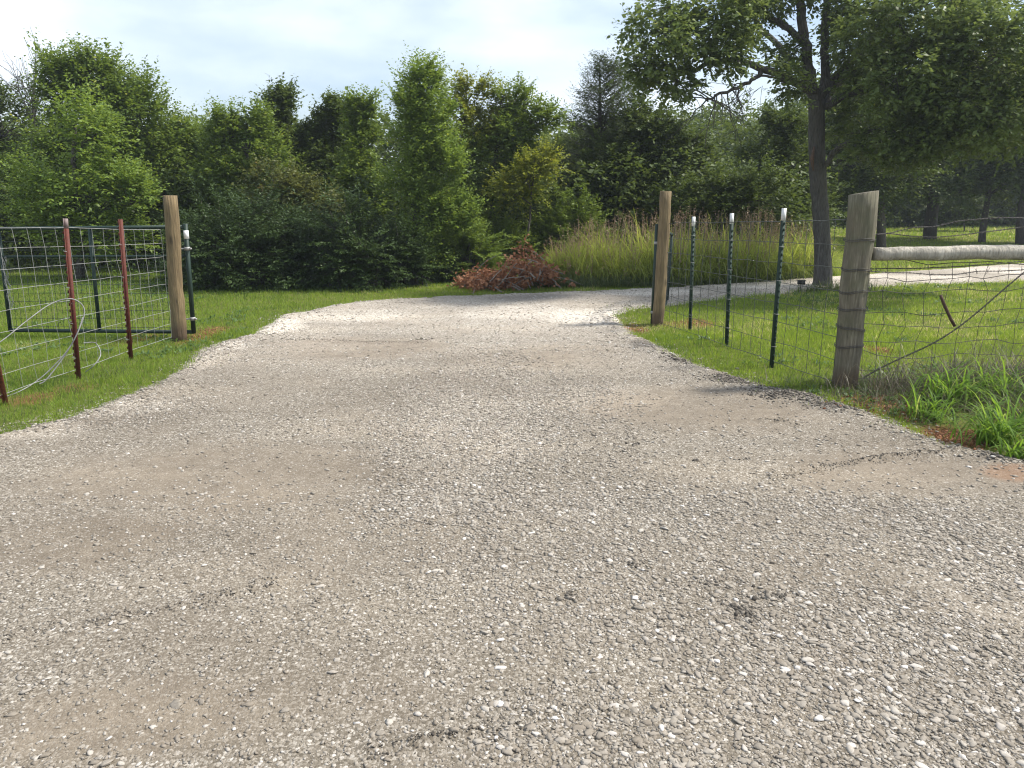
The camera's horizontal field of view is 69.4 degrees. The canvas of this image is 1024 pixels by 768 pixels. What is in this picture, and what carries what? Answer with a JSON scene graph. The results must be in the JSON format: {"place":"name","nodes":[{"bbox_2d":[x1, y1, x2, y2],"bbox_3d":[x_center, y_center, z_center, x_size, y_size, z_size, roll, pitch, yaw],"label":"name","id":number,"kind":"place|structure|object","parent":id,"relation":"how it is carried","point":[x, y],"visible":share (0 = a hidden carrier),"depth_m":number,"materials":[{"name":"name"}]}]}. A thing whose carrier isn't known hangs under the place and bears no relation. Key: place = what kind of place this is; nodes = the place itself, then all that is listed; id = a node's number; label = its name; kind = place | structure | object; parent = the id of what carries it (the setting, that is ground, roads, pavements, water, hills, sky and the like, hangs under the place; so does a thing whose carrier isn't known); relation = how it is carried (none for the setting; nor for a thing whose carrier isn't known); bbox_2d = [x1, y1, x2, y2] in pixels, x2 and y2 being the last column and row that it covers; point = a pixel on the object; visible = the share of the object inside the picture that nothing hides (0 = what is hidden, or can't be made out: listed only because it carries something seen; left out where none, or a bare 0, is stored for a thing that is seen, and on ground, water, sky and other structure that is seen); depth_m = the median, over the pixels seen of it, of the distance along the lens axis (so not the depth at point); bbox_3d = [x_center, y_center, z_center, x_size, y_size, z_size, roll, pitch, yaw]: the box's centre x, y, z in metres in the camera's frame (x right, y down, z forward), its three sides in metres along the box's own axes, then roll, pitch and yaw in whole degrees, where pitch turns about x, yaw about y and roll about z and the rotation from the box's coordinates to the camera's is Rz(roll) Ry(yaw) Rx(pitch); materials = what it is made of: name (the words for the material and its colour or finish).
{"place":"outdoors","nodes":[
{"label":"outdoors","id":0,"kind":"place"},
{"bbox_2d":[0,209,1023,458],"bbox_3d":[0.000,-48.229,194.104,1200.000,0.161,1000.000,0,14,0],"label":"ground","id":1,"kind":"structure","parent":0,"point":[632,325],"depth_m":9.01,"materials":[{"name":"green plant"}]},
{"bbox_2d":[0,365,8,404],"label":"steel post","id":2,"kind":"object","parent":1,"relation":"on","point":[3,396],"visible":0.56,"depth_m":5.60,"materials":[{"name":"red metal"}]},
{"bbox_2d":[0,227,171,395],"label":"wire fence","id":3,"kind":"object","parent":2,"relation":"attached to","point":[81,298],"visible":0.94,"depth_m":6.54,"materials":[{"name":"grey metal"}]},
{"bbox_2d":[0,298,100,396],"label":"loose cable","id":4,"kind":"object","parent":3,"relation":"hanging from","point":[65,353],"visible":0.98,"depth_m":6.11,"materials":[{"name":"grey metal"}]},
{"bbox_2d":[0,75,52,254],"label":"dark tree","id":5,"kind":"object","parent":1,"relation":"on","point":[5,135],"visible":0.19,"depth_m":17.91,"materials":[{"name":"green plant"}]},
{"bbox_2d":[0,27,67,254],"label":"dead tree","id":6,"kind":"object","parent":1,"relation":"on","point":[17,77],"visible":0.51,"depth_m":16.78,"materials":[{"name":"grey plant"}]},
{"bbox_2d":[63,218,80,379],"bbox_3d":[-3.703,-0.670,6.214,0.132,1.411,0.052,0,14,0],"label":"steel post","id":7,"kind":"object","parent":1,"relation":"on","point":[68,265],"visible":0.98,"depth_m":6.20,"materials":[{"name":"red metal"}]},
{"bbox_2d":[0,69,172,278],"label":"elm tree","id":8,"kind":"object","parent":1,"relation":"on","point":[76,211],"visible":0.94,"depth_m":13.49,"materials":[{"name":"green plant"}]},
{"bbox_2d":[0,25,206,266],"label":"elm tree","id":9,"kind":"object","parent":1,"relation":"on","point":[135,94],"visible":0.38,"depth_m":15.69,"materials":[{"name":"green plant"}]},
{"bbox_2d":[117,219,132,359],"bbox_3d":[-3.668,-0.857,7.009,0.117,1.378,0.052,0,14,0],"label":"steel post","id":10,"kind":"object","parent":1,"relation":"on","point":[125,288],"visible":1,"depth_m":7.00,"materials":[{"name":"brown metal"}]},
{"bbox_2d":[163,195,186,341],"bbox_3d":[-3.608,-1.193,7.901,0.227,1.599,0.164,0,14,0],"label":"wooden post","id":11,"kind":"object","parent":1,"relation":"on","point":[174,272],"visible":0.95,"depth_m":7.84,"materials":[{"name":"beige wood"}]},
{"bbox_2d":[0,224,196,333],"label":"metal gate","id":12,"kind":"structure","parent":11,"relation":"attached to","point":[186,248],"depth_m":8.11,"materials":[{"name":"metal"}]},
{"bbox_2d":[98,105,258,264],"bbox_3d":[-7.469,-4.528,16.924,4.943,3.673,2.620,0,14,0],"label":"dark tree","id":13,"kind":"object","parent":1,"relation":"on","point":[188,124],"visible":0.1,"depth_m":16.31,"materials":[{"name":"green plant"}]},
{"bbox_2d":[142,206,222,280],"bbox_3d":[-5.923,-2.625,13.654,1.763,1.410,1.472,0,14,0],"label":"dark shrub","id":14,"kind":"object","parent":1,"relation":"on","point":[163,244],"visible":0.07,"depth_m":13.44,"materials":[{"name":"green plant"}]},
{"bbox_2d":[142,151,331,294],"bbox_3d":[-4.686,-2.869,12.836,3.557,2.260,3.346,0,14,0],"label":"dark shrub","id":15,"kind":"object","parent":1,"relation":"on","point":[232,262],"visible":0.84,"depth_m":12.41,"materials":[{"name":"green plant"}]},
{"bbox_2d":[177,91,308,259],"bbox_3d":[-5.479,-4.151,15.435,2.917,3.663,1.832,0,14,0],"label":"elm tree","id":16,"kind":"object","parent":1,"relation":"on","point":[238,124],"visible":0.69,"depth_m":15.03,"materials":[{"name":"green plant"}]},
{"bbox_2d":[230,144,348,233],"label":"rusty tree","id":17,"kind":"object","parent":1,"relation":"on","point":[290,178],"visible":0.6,"depth_m":13.94,"materials":[{"name":"green plant"}]},
{"bbox_2d":[261,196,329,279],"bbox_3d":[-4.048,-2.676,13.603,1.804,1.518,1.474,0,14,0],"label":"dark shrub","id":18,"kind":"object","parent":1,"relation":"on","point":[292,227],"visible":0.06,"depth_m":13.45,"materials":[{"name":"green plant"}]},
{"bbox_2d":[249,72,343,212],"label":"dark tree","id":19,"kind":"object","parent":1,"relation":"on","point":[282,97],"visible":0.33,"depth_m":15.82,"materials":[{"name":"green plant"}]},
{"bbox_2d":[284,85,382,230],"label":"dark tree","id":20,"kind":"object","parent":1,"relation":"on","point":[326,117],"visible":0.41,"depth_m":15.88,"materials":[{"name":"green plant"}]},
{"bbox_2d":[271,172,422,293],"bbox_3d":[-2.833,-2.669,12.733,2.683,1.933,2.546,0,14,0],"label":"dark shrub","id":21,"kind":"object","parent":1,"relation":"on","point":[341,266],"visible":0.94,"depth_m":12.35,"materials":[{"name":"green plant"}]},
{"bbox_2d":[326,82,405,255],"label":"elm tree","id":22,"kind":"object","parent":1,"relation":"on","point":[359,130],"visible":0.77,"depth_m":14.58,"materials":[{"name":"green plant"}]},
{"bbox_2d":[362,208,446,287],"bbox_3d":[-1.910,-2.369,12.805,1.650,1.312,1.220,-6,15,-21],"label":"dark shrub","id":23,"kind":"object","parent":1,"relation":"on","point":[416,261],"visible":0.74,"depth_m":12.68,"materials":[{"name":"green plant"}]},
{"bbox_2d":[358,40,493,280],"bbox_3d":[-1.507,-3.836,13.074,2.411,4.159,1.631,0,14,0],"label":"elm tree","id":24,"kind":"object","parent":1,"relation":"on","point":[421,117],"visible":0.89,"depth_m":12.84,"materials":[{"name":"green plant"}]},
{"bbox_2d":[421,244,469,282],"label":"dark shrub","id":25,"kind":"object","parent":1,"relation":"on","point":[439,277],"visible":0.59,"depth_m":13.22,"materials":[{"name":"green plant"}]},
{"bbox_2d":[438,63,512,187],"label":"elm tree","id":26,"kind":"object","parent":1,"relation":"on","point":[461,93],"visible":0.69,"depth_m":14.95,"materials":[{"name":"green plant"}]},
{"bbox_2d":[433,214,519,279],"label":"shrub","id":27,"kind":"object","parent":1,"relation":"on","point":[479,251],"visible":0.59,"depth_m":13.64,"materials":[{"name":"green plant"}]},
{"bbox_2d":[401,127,595,252],"bbox_3d":[-0.303,-4.906,18.821,5.694,3.363,2.769,0,14,0],"label":"dark tree","id":28,"kind":"object","parent":1,"relation":"on","point":[558,140],"visible":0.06,"depth_m":18.19,"materials":[{"name":"green plant"}]},
{"bbox_2d":[472,198,549,271],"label":"shrub","id":29,"kind":"object","parent":1,"relation":"on","point":[508,230],"visible":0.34,"depth_m":14.63,"materials":[{"name":"green plant"}]},
{"bbox_2d":[0,67,1022,271],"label":"woods","id":30,"kind":"object","parent":1,"relation":"on","point":[725,146],"visible":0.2,"depth_m":16.00,"materials":[{"name":"green plant"}]},
{"bbox_2d":[0,263,1023,767],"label":"gravel drive","id":31,"kind":"structure","parent":1,"relation":"on","point":[310,473],"depth_m":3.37,"materials":[{"name":"grey gravel"}]},
{"bbox_2d":[0,337,1023,759],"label":"soil crumbs","id":32,"kind":"object","parent":1,"relation":"on","point":[744,609],"visible":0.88,"depth_m":3.12,"materials":[{"name":"brown soil"}]},
{"bbox_2d":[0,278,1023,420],"bbox_3d":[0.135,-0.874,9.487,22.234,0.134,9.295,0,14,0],"label":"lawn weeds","id":33,"kind":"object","parent":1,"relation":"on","point":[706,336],"visible":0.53,"depth_m":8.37,"materials":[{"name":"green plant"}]},
{"bbox_2d":[2,277,1023,427],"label":"rank grass","id":34,"kind":"structure","parent":1,"relation":"on","point":[830,287],"depth_m":5.87,"materials":[{"name":"green plant"}]},
{"bbox_2d":[446,234,583,293],"bbox_3d":[0.064,-2.101,12.653,2.352,0.896,1.982,0,14,0],"label":"brush pile","id":35,"kind":"object","parent":1,"relation":"on","point":[485,278],"visible":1,"depth_m":12.33,"materials":[{"name":"brown plant"}]},
{"bbox_2d":[446,71,584,241],"bbox_3d":[-0.076,-4.353,15.423,3.143,4.094,1.700,0,14,0],"label":"elm tree","id":36,"kind":"object","parent":1,"relation":"on","point":[521,118],"visible":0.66,"depth_m":15.03,"materials":[{"name":"green plant"}]},
{"bbox_2d":[479,131,578,255],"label":"yellow tree","id":37,"kind":"object","parent":1,"relation":"on","point":[533,170],"visible":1,"depth_m":14.33,"materials":[{"name":"green plant"}]},
{"bbox_2d":[121,318,1006,450],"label":"red soil crumbs","id":38,"kind":"object","parent":1,"relation":"on","point":[948,435],"visible":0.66,"depth_m":5.07,"materials":[{"name":"brown soil"}]},
{"bbox_2d":[524,178,619,262],"bbox_3d":[1.247,-3.223,15.040,2.200,1.863,2.216,-13,19,-42],"label":"shrub","id":39,"kind":"object","parent":1,"relation":"on","point":[563,216],"visible":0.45,"depth_m":14.79,"materials":[{"name":"green plant"}]},
{"bbox_2d":[548,48,668,184],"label":"cedar tree","id":40,"kind":"object","parent":1,"relation":"on","point":[596,115],"visible":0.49,"depth_m":16.19,"materials":[{"name":"green plant"}]},
{"bbox_2d":[541,85,734,249],"bbox_3d":[2.791,-4.535,16.412,4.348,3.916,2.169,0,14,0],"label":"dark tree","id":41,"kind":"object","parent":1,"relation":"on","point":[668,128],"visible":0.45,"depth_m":15.91,"materials":[{"name":"green plant"}]},
{"bbox_2d":[651,191,671,325],"bbox_3d":[1.787,-1.462,8.845,0.165,1.642,0.152,0,14,0],"label":"wooden post","id":42,"kind":"object","parent":1,"relation":"on","point":[662,258],"visible":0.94,"depth_m":8.78,"materials":[{"name":"beige wood"}]},
{"bbox_2d":[650,224,672,323],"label":"metal gate","id":43,"kind":"structure","parent":42,"relation":"attached to","point":[669,262],"depth_m":9.06,"materials":[{"name":"green paint"}]},
{"bbox_2d":[540,204,842,284],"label":"tall grass","id":44,"kind":"structure","parent":1,"relation":"on","point":[644,266],"depth_m":13.26,"materials":[{"name":"green plant"}]},
{"bbox_2d":[688,217,695,329],"bbox_3d":[2.055,-1.214,8.436,0.077,1.357,0.054,0,14,0],"label":"steel post","id":45,"kind":"object","parent":1,"relation":"on","point":[691,269],"visible":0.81,"depth_m":8.42,"materials":[{"name":"green metal"}]},
{"bbox_2d":[646,146,803,247],"bbox_3d":[4.305,-3.527,15.220,3.228,2.592,1.676,0,14,0],"label":"bush","id":46,"kind":"object","parent":1,"relation":"on","point":[701,196],"visible":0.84,"depth_m":14.92,"materials":[{"name":"green plant"}]},
{"bbox_2d":[725,213,733,344],"bbox_3d":[2.240,-1.032,7.611,0.082,1.415,0.054,0,14,0],"label":"steel post","id":47,"kind":"object","parent":1,"relation":"on","point":[729,273],"visible":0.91,"depth_m":7.60,"materials":[{"name":"green metal"}]},
{"bbox_2d":[664,219,846,380],"bbox_3d":[2.243,-1.011,7.396,0.036,1.340,3.119,-4,15,-15],"label":"wire fence","id":48,"kind":"object","parent":47,"relation":"attached to","point":[701,271],"visible":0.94,"depth_m":7.08,"materials":[{"name":"grey metal"}]},
{"bbox_2d":[769,208,786,367],"bbox_3d":[2.394,-0.820,6.647,0.061,1.482,0.054,0,14,0],"label":"steel post","id":49,"kind":"object","parent":1,"relation":"on","point":[778,282],"visible":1,"depth_m":6.63,"materials":[{"name":"green metal"}]},
{"bbox_2d":[713,89,847,245],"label":"dark tree","id":50,"kind":"object","parent":1,"relation":"on","point":[788,128],"visible":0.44,"depth_m":16.90,"materials":[{"name":"green plant"}]},
{"bbox_2d":[797,280,805,290],"bbox_3d":[4.772,-1.625,12.204,0.130,0.179,0.080,0,14,0],"label":"ground marker","id":51,"kind":"object","parent":1,"relation":"on","point":[799,282],"visible":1,"depth_m":12.16,"materials":[{"name":"black plastic"}]},
{"bbox_2d":[605,0,1023,285],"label":"oak tree","id":52,"kind":"object","parent":1,"relation":"on","point":[946,44],"visible":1,"depth_m":10.60,"materials":[{"name":"green plant"}]},
{"bbox_2d":[832,190,878,388],"bbox_3d":[2.727,-0.704,5.906,0.244,1.631,0.234,0,14,0],"label":"wooden post","id":53,"kind":"object","parent":1,"relation":"on","point":[861,227],"visible":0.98,"depth_m":5.81,"materials":[{"name":"grey wood"}]},
{"bbox_2d":[858,260,1023,379],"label":"wire fence","id":54,"kind":"object","parent":53,"relation":"attached to","point":[923,315],"visible":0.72,"depth_m":5.95,"materials":[{"name":"grey metal"}]},
{"bbox_2d":[864,272,1023,377],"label":"brace wire","id":55,"kind":"object","parent":53,"relation":"attached to","point":[949,332],"visible":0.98,"depth_m":5.86,"materials":[{"name":"grey metal"}]},
{"bbox_2d":[939,295,955,326],"bbox_3d":[3.413,-0.573,5.788,0.159,0.254,0.025,1,14,3],"label":"twist stick","id":56,"kind":"object","parent":55,"relation":"attached to","point":[947,311],"visible":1,"depth_m":5.78,"materials":[{"name":"wood"}]},
{"bbox_2d":[867,268,1023,275],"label":"barbed wire","id":57,"kind":"object","parent":53,"relation":"attached to","point":[1022,269],"visible":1,"depth_m":5.77,"materials":[{"name":"grey metal"}]},
{"bbox_2d":[870,258,1023,270],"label":"barbed wire","id":58,"kind":"object","parent":53,"relation":"attached to","point":[965,265],"visible":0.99,"depth_m":5.80,"materials":[{"name":"grey metal"}]},
{"bbox_2d":[871,245,1023,260],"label":"brace pole","id":59,"kind":"object","parent":53,"relation":"attached to","point":[968,252],"visible":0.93,"depth_m":5.78,"materials":[{"name":"grey wood"}]},
{"bbox_2d":[875,226,1023,238],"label":"barbed wire","id":60,"kind":"object","parent":53,"relation":"attached to","point":[951,235],"visible":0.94,"depth_m":5.81,"materials":[{"name":"grey metal"}]},
{"bbox_2d":[880,215,1023,233],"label":"barbed wire","id":61,"kind":"object","parent":53,"relation":"attached to","point":[955,223],"visible":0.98,"depth_m":5.79,"materials":[{"name":"grey metal"}]},
{"bbox_2d":[827,115,929,216],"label":"dark tree","id":62,"kind":"object","parent":1,"relation":"on","point":[886,199],"depth_m":35.75,"materials":[{"name":"green plant"}]},
{"bbox_2d":[797,75,962,247],"bbox_3d":[9.921,-6.569,21.095,5.442,5.612,3.371,0,14,0],"label":"dark tree","id":63,"kind":"object","parent":1,"relation":"on","point":[868,178],"visible":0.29,"depth_m":20.86,"materials":[{"name":"green plant"}]},
{"bbox_2d":[764,342,1023,407],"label":"dry weeds","id":64,"kind":"object","parent":1,"relation":"on","point":[889,385],"visible":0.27,"depth_m":5.86,"materials":[{"name":"green plant"}]},
{"bbox_2d":[796,323,1023,446],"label":"dead stalks","id":65,"kind":"object","parent":1,"relation":"on","point":[969,366],"visible":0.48,"depth_m":5.68,"materials":[{"name":"plant"}]},
{"bbox_2d":[837,59,993,238],"bbox_3d":[14.646,-8.540,25.793,7.244,7.136,4.467,0,14,0],"label":"dark tree","id":66,"kind":"object","parent":1,"relation":"on","point":[927,231],"visible":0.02,"depth_m":26.03,"materials":[{"name":"green plant"}]},
{"bbox_2d":[875,375,966,430],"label":"grass clump","id":67,"kind":"object","parent":1,"relation":"on","point":[934,402],"visible":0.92,"depth_m":5.18,"materials":[{"name":"green plant"}]},
{"bbox_2d":[886,354,1019,412],"bbox_3d":[3.255,-0.035,5.508,0.956,0.472,0.958,0,14,0],"label":"grass clump","id":68,"kind":"object","parent":1,"relation":"on","point":[937,384],"visible":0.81,"depth_m":5.44,"materials":[{"name":"green plant"}]},
{"bbox_2d":[911,194,996,230],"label":"shrub","id":69,"kind":"object","parent":1,"relation":"on","point":[947,216],"visible":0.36,"depth_m":31.80,"materials":[{"name":"green plant"}]},
{"bbox_2d":[907,373,1023,452],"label":"grass clump","id":70,"kind":"object","parent":1,"relation":"on","point":[986,432],"visible":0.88,"depth_m":4.71,"materials":[{"name":"green plant"}]},
{"bbox_2d":[917,140,1021,242],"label":"dark tree","id":71,"kind":"object","parent":1,"relation":"on","point":[956,188],"visible":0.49,"depth_m":24.04,"materials":[{"name":"green plant"}]},
{"bbox_2d":[932,357,1023,403],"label":"grass clump","id":72,"kind":"object","parent":1,"relation":"on","point":[1001,377],"visible":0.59,"depth_m":5.55,"materials":[{"name":"green plant"}]},
{"bbox_2d":[974,371,1023,432],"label":"grass clump","id":73,"kind":"object","parent":1,"relation":"on","point":[1021,409],"visible":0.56,"depth_m":5.07,"materials":[{"name":"green plant"}]},
{"bbox_2d":[977,43,1023,244],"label":"dark tree","id":74,"kind":"object","parent":1,"relation":"on","point":[1019,236],"visible":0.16,"depth_m":23.24,"materials":[{"name":"green plant"}]},
{"bbox_2d":[986,423,1023,458],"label":"grass clump","id":75,"kind":"object","parent":1,"relation":"on","point":[1018,454],"visible":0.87,"depth_m":4.47,"materials":[{"name":"green plant"}]},
{"bbox_2d":[0,0,1023,175],"label":"sky","id":76,"kind":"structure","parent":0,"point":[223,48],"materials":[{"name":"white"}]},
{"bbox_2d":[532,266,813,287],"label":"fringe grass","id":77,"kind":"structure","parent":0,"point":[601,282],"depth_m":12.74,"materials":[{"name":"green plant"}]}
]}

